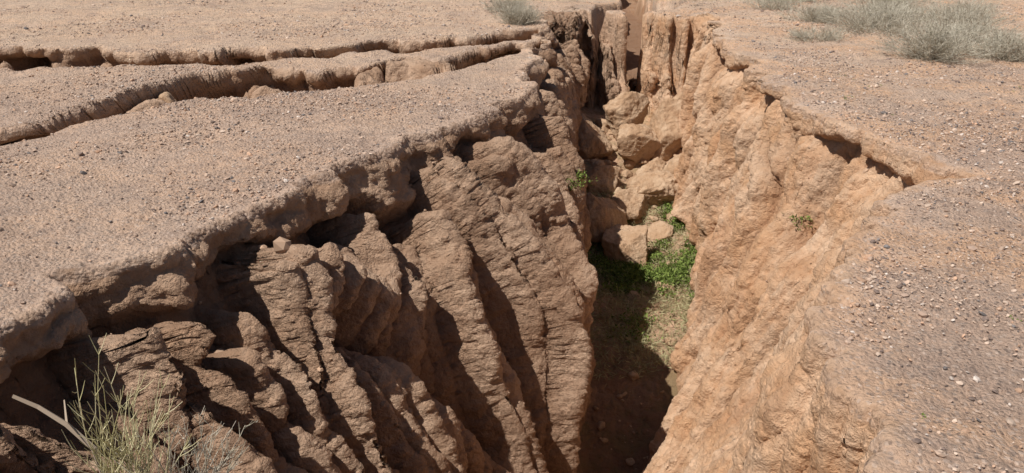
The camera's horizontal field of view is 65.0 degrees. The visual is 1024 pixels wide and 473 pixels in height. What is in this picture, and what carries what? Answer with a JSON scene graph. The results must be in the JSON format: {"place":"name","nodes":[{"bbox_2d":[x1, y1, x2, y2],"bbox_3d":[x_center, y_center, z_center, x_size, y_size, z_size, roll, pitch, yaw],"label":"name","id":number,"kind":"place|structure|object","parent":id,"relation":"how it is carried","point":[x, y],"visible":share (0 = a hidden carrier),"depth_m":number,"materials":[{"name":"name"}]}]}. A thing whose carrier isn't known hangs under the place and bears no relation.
{"place":"outdoors","nodes":[
{"label":"outdoors","id":0,"kind":"place"},
{"bbox_2d":[0,0,1023,472],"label":"ground","id":1,"kind":"structure","parent":0,"point":[774,374],"depth_m":8.18,"materials":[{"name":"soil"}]},
{"bbox_2d":[12,395,106,472],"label":"dead branch","id":2,"kind":"object","parent":1,"relation":"on","point":[70,427],"visible":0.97,"depth_m":3.21,"materials":[{"name":"wood"}]},
{"bbox_2d":[61,333,198,472],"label":"desert bush","id":3,"kind":"object","parent":1,"relation":"on","point":[121,456],"visible":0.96,"depth_m":3.12,"materials":[{"name":"green plant"}]},
{"bbox_2d":[86,406,256,472],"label":"desert bush","id":4,"kind":"object","parent":1,"relation":"on","point":[170,469],"visible":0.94,"depth_m":3.28,"materials":[{"name":"green plant"}]},
{"bbox_2d":[0,65,691,468],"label":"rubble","id":5,"kind":"object","parent":1,"relation":"on","point":[594,163],"visible":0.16,"depth_m":14.27,"materials":[{"name":"stone"}]},
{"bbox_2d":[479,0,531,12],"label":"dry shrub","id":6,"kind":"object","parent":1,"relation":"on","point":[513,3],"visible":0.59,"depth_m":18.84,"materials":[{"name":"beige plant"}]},
{"bbox_2d":[481,1,554,25],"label":"dry shrub","id":7,"kind":"object","parent":1,"relation":"on","point":[519,17],"visible":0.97,"depth_m":16.86,"materials":[{"name":"beige plant"}]},
{"bbox_2d":[566,181,591,190],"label":"green weeds","id":8,"kind":"object","parent":1,"relation":"on","point":[575,185],"visible":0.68,"depth_m":10.87,"materials":[{"name":"green plant"}]},
{"bbox_2d":[565,169,596,183],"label":"green weeds","id":9,"kind":"object","parent":1,"relation":"on","point":[579,176],"visible":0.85,"depth_m":10.90,"materials":[{"name":"green plant"}]},
{"bbox_2d":[578,114,612,159],"bbox_3d":[1.657,-2.021,16.977,0.843,1.032,0.927,7,14,-15],"label":"boulder","id":10,"kind":"object","parent":1,"relation":"on","point":[593,142],"visible":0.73,"depth_m":16.66,"materials":[{"name":"stone"}]},
{"bbox_2d":[585,165,620,194],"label":"boulder","id":11,"kind":"object","parent":1,"relation":"on","point":[606,179],"visible":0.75,"depth_m":15.74,"materials":[{"name":"stone"}]},
{"bbox_2d":[586,192,627,242],"bbox_3d":[1.698,-0.268,14.464,0.930,1.166,0.735,-7,23,-17],"label":"boulder","id":12,"kind":"object","parent":1,"relation":"on","point":[606,213],"visible":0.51,"depth_m":14.15,"materials":[{"name":"stone"}]},
{"bbox_2d":[601,224,647,268],"bbox_3d":[1.956,0.201,13.877,0.822,0.809,0.736,5,23,13],"label":"boulder","id":13,"kind":"object","parent":1,"relation":"on","point":[627,243],"visible":0.75,"depth_m":13.66,"materials":[{"name":"stone"}]},
{"bbox_2d":[603,91,649,139],"bbox_3d":[2.449,-2.542,17.559,0.964,1.257,0.765,8,23,19],"label":"boulder","id":14,"kind":"object","parent":1,"relation":"on","point":[625,107],"visible":0.74,"depth_m":17.31,"materials":[{"name":"stone"}]},
{"bbox_2d":[611,187,648,219],"bbox_3d":[2.234,-0.582,15.184,0.619,0.665,0.909,14,26,32],"label":"boulder","id":15,"kind":"object","parent":1,"relation":"on","point":[632,202],"visible":0.75,"depth_m":14.99,"materials":[{"name":"stone"}]},
{"bbox_2d":[617,123,661,163],"bbox_3d":[2.600,-1.880,16.701,1.017,0.910,0.645,-2,22,-5],"label":"boulder","id":16,"kind":"object","parent":1,"relation":"on","point":[637,143],"visible":0.95,"depth_m":16.43,"materials":[{"name":"stone"}]},
{"bbox_2d":[586,187,695,385],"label":"dry grass","id":17,"kind":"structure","parent":1,"relation":"on","point":[642,294],"depth_m":12.32,"materials":[{"name":"plant"}]},
{"bbox_2d":[587,200,697,347],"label":"green weeds","id":18,"kind":"object","parent":1,"relation":"on","point":[643,274],"visible":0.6,"depth_m":13.21,"materials":[{"name":"green plant"}]},
{"bbox_2d":[635,157,666,174],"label":"boulder","id":19,"kind":"object","parent":1,"relation":"on","point":[657,164],"visible":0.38,"depth_m":16.00,"materials":[{"name":"stone"}]},
{"bbox_2d":[626,171,678,206],"bbox_3d":[2.727,-0.850,15.429,1.100,0.828,0.785,9,24,20],"label":"boulder","id":20,"kind":"object","parent":1,"relation":"on","point":[656,187],"visible":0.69,"depth_m":15.13,"materials":[{"name":"stone"}]},
{"bbox_2d":[647,220,673,243],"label":"boulder","id":21,"kind":"object","parent":1,"relation":"on","point":[660,229],"visible":0.67,"depth_m":14.51,"materials":[{"name":"stone"}]},
{"bbox_2d":[649,92,682,160],"bbox_3d":[3.452,-2.223,16.989,1.665,1.443,1.182,-18,24,-5],"label":"boulder","id":22,"kind":"object","parent":1,"relation":"on","point":[664,123],"visible":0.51,"depth_m":16.64,"materials":[{"name":"stone"}]},
{"bbox_2d":[662,154,680,174],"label":"boulder","id":23,"kind":"object","parent":1,"relation":"on","point":[671,164],"visible":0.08,"depth_m":15.59,"materials":[{"name":"stone"}]},
{"bbox_2d":[739,0,810,10],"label":"dry shrub","id":24,"kind":"object","parent":1,"relation":"on","point":[764,2],"visible":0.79,"depth_m":19.17,"materials":[{"name":"beige plant"}]},
{"bbox_2d":[762,0,822,3],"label":"dry shrub","id":25,"kind":"object","parent":1,"relation":"on","point":[799,1],"visible":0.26,"depth_m":20.64,"materials":[{"name":"beige plant"}]},
{"bbox_2d":[783,213,813,230],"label":"green weeds","id":26,"kind":"object","parent":1,"relation":"on","point":[801,220],"visible":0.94,"depth_m":9.34,"materials":[{"name":"green plant"}]},
{"bbox_2d":[774,0,856,24],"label":"dry shrub","id":27,"kind":"object","parent":1,"relation":"on","point":[815,13],"visible":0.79,"depth_m":16.92,"materials":[{"name":"beige plant"}]},
{"bbox_2d":[782,22,851,41],"bbox_3d":[5.716,-3.727,14.847,1.374,0.463,1.191,0,22,0],"label":"dry shrub","id":28,"kind":"object","parent":1,"relation":"on","point":[832,34],"visible":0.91,"depth_m":14.81,"materials":[{"name":"beige plant"}]},
{"bbox_2d":[795,0,962,36],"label":"dry shrub","id":29,"kind":"object","parent":1,"relation":"on","point":[880,21],"visible":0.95,"depth_m":15.68,"materials":[{"name":"beige plant"}]},
{"bbox_2d":[836,0,954,9],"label":"dry shrub","id":30,"kind":"object","parent":1,"relation":"on","point":[886,1],"visible":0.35,"depth_m":18.87,"materials":[{"name":"beige plant"}]},
{"bbox_2d":[853,0,937,19],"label":"dry shrub","id":31,"kind":"object","parent":1,"relation":"on","point":[898,6],"visible":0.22,"depth_m":17.30,"materials":[{"name":"beige plant"}]},
{"bbox_2d":[847,14,1022,64],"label":"dry shrub","id":32,"kind":"object","parent":1,"relation":"on","point":[937,44],"visible":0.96,"depth_m":12.74,"materials":[{"name":"beige plant"}]},
{"bbox_2d":[897,0,1020,31],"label":"dry shrub","id":33,"kind":"object","parent":1,"relation":"on","point":[972,14],"visible":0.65,"depth_m":15.91,"materials":[{"name":"beige plant"}]},
{"bbox_2d":[919,0,1016,22],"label":"dry shrub","id":34,"kind":"object","parent":1,"relation":"on","point":[977,5],"visible":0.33,"depth_m":17.62,"materials":[{"name":"beige plant"}]},
{"bbox_2d":[933,14,1023,43],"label":"dry shrub","id":35,"kind":"object","parent":1,"relation":"on","point":[983,29],"visible":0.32,"depth_m":14.48,"materials":[{"name":"beige plant"}]},
{"bbox_2d":[959,25,1023,63],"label":"dry shrub","id":36,"kind":"object","parent":1,"relation":"on","point":[1007,54],"visible":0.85,"depth_m":12.68,"materials":[{"name":"beige plant"}]}
]}

